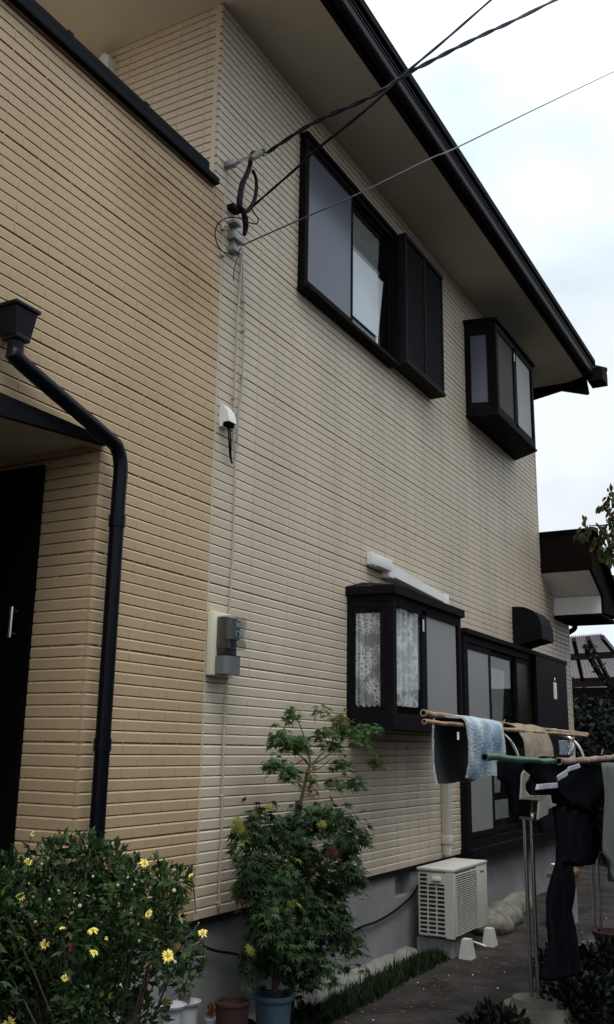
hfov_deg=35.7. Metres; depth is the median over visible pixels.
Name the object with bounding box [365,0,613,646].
sky
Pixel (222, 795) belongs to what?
wall cable
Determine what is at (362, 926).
black hose
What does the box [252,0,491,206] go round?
service wire
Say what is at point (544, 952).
plant
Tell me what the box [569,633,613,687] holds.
carport
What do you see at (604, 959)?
plant
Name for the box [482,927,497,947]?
support block
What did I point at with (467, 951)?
support block
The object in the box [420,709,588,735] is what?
bamboo pole
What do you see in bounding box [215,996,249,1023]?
plant pot
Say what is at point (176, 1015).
bucket
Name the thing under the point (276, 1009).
plant pot
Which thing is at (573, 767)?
waistband
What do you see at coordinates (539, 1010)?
laundry stand
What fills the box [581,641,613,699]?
leaning branch
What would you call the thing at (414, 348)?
house
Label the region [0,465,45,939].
entrance door
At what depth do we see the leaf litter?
6.45 m
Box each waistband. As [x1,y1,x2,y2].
[535,783,557,789]
[556,769,567,780]
[567,763,579,771]
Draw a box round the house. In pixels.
[0,0,613,1023]
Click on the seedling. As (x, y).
(189, 976)
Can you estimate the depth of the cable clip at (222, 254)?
5.92 m
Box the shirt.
[497,761,531,817]
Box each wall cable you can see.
[216,678,227,904]
[228,449,235,614]
[231,248,245,451]
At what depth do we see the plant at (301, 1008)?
5.41 m
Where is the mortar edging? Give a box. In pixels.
[248,946,418,1020]
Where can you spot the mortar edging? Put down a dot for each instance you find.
(374, 964)
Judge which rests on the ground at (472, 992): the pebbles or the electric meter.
the pebbles
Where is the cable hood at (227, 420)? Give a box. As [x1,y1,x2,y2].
[219,404,235,463]
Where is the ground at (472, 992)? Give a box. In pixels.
[0,851,613,1023]
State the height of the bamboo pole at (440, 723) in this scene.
0.036 m
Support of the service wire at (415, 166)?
attached to the wire bracket
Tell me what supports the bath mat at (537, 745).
on the bamboo pole at (426, 713)
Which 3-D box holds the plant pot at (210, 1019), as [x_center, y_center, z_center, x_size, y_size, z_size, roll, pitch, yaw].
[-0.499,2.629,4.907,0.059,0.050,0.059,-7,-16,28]
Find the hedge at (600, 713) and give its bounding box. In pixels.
[573,694,613,864]
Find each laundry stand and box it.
[498,732,574,1023]
[559,735,602,954]
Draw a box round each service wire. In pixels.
[241,71,613,245]
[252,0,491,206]
[267,0,557,153]
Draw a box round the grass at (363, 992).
[255,944,451,1023]
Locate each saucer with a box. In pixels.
[156,1000,185,1009]
[175,997,200,1005]
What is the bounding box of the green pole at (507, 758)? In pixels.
[481,753,610,765]
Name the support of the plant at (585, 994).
on the ground at (472, 992)
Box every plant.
[205,1002,215,1015]
[292,998,332,1023]
[456,996,532,1023]
[532,941,599,977]
[534,959,613,1023]
[580,934,613,985]
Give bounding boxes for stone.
[473,909,514,935]
[488,901,523,926]
[501,891,532,914]
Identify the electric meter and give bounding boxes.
[206,611,239,677]
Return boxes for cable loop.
[214,150,258,280]
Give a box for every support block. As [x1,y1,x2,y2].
[459,938,475,959]
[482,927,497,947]
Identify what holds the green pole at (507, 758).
attached to the bark pole at (580, 760)
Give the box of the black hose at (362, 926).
[187,884,417,956]
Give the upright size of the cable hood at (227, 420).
0.343 m
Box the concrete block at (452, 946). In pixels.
[417,935,460,958]
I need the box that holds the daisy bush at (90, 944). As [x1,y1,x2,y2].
[0,826,211,1023]
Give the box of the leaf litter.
[345,908,606,1023]
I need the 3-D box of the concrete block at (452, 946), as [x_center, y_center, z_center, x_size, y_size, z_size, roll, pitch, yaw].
[1.018,3.353,7.365,0.290,0.140,0.180,-7,-16,28]
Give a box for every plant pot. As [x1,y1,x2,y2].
[178,990,190,1003]
[205,1016,215,1023]
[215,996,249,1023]
[252,989,294,1023]
[592,927,613,950]
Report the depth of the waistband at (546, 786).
5.24 m
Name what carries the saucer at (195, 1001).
on the bucket at (189, 1014)
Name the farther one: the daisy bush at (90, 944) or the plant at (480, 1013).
the plant at (480, 1013)
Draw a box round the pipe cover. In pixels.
[367,552,453,855]
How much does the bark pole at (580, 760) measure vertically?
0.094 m
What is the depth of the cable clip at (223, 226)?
5.96 m
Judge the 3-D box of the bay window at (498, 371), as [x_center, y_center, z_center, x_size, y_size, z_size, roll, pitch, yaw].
[2.212,-1.368,10.613,0.350,1.147,1.750,-7,-16,28]
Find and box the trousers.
[525,763,603,980]
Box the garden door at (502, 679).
[460,628,569,859]
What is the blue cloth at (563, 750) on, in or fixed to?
hanging from the laundry stand at (592, 874)
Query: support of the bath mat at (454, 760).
hanging from the bamboo pole at (426, 713)
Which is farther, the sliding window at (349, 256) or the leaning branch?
the leaning branch
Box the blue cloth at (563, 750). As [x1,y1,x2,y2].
[559,740,574,754]
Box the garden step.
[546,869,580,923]
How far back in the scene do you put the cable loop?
5.93 m
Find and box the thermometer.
[553,678,556,699]
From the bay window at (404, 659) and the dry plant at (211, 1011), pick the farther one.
the bay window at (404, 659)
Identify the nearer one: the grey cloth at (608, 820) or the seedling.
the seedling
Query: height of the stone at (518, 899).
0.255 m
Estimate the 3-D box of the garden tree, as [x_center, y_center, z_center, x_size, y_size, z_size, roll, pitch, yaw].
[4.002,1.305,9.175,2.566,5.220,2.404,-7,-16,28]
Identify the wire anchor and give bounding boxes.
[224,148,266,169]
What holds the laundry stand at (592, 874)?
on the ground at (472, 992)
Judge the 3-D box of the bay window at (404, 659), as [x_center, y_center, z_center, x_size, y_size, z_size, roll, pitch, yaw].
[0.861,1.173,7.521,0.375,1.087,1.755,-7,-16,28]
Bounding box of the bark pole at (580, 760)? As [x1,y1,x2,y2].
[556,754,613,764]
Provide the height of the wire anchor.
0.146 m
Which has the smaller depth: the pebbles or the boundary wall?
the pebbles
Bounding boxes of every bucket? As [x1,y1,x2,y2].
[159,1009,182,1023]
[182,1005,197,1023]
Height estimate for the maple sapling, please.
1.776 m
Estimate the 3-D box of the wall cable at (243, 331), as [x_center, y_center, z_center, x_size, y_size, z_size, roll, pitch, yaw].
[-0.423,-1.025,5.982,0.027,1.369,0.109,-7,-16,28]
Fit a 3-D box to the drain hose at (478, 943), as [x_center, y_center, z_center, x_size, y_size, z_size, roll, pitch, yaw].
[1.357,3.425,7.570,0.140,0.048,0.018,-7,-16,30]
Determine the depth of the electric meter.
5.37 m
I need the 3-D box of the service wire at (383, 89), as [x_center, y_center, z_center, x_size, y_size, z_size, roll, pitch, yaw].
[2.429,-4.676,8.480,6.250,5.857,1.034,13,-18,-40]
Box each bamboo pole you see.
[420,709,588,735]
[422,719,587,737]
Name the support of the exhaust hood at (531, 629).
attached to the house
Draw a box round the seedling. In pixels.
[172,965,196,991]
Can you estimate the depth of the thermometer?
11.28 m
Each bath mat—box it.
[432,715,505,783]
[504,722,553,757]
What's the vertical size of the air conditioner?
0.497 m
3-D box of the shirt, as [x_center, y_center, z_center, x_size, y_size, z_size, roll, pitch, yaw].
[1.165,1.551,5.314,0.034,0.320,0.694,-7,-16,28]
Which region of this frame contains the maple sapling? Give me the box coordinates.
[259,703,387,1018]
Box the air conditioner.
[417,858,487,939]
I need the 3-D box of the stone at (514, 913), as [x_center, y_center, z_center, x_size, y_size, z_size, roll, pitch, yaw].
[1.782,3.694,8.703,0.332,0.260,0.627,-7,-16,28]
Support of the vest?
hanging from the green pole at (507, 758)
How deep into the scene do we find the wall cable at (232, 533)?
5.69 m
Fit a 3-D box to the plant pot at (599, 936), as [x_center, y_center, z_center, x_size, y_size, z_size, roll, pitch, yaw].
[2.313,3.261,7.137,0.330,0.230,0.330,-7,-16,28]
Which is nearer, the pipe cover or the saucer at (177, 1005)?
the saucer at (177, 1005)
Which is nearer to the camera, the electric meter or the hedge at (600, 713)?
the electric meter
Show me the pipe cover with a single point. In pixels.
(387, 568)
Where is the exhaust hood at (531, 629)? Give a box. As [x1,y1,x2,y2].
[512,607,553,648]
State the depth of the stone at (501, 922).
8.13 m
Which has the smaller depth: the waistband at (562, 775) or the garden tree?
the waistband at (562, 775)
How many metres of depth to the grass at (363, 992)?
6.13 m
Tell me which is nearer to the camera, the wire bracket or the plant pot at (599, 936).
the wire bracket
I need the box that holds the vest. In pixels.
[519,770,556,819]
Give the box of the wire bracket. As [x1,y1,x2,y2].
[227,203,247,255]
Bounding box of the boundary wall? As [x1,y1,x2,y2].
[572,687,613,831]
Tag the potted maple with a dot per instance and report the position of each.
(278, 944)
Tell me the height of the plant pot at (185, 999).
0.058 m
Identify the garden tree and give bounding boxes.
[573,483,613,568]
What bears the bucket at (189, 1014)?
on the ground at (472, 992)
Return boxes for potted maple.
[224,796,376,1002]
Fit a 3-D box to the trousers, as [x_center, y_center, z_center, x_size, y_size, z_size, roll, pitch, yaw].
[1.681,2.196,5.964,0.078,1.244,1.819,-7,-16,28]
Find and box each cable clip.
[220,249,227,257]
[221,223,227,230]
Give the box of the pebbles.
[344,908,612,1023]
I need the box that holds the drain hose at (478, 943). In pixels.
[473,941,486,946]
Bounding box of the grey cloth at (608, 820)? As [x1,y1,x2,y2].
[601,763,613,881]
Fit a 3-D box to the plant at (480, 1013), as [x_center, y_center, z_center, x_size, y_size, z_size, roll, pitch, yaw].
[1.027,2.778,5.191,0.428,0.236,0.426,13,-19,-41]
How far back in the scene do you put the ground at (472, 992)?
6.56 m
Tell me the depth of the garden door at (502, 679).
9.71 m
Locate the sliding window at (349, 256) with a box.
[297,130,401,368]
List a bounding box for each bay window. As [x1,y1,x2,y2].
[345,582,464,732]
[463,317,536,460]

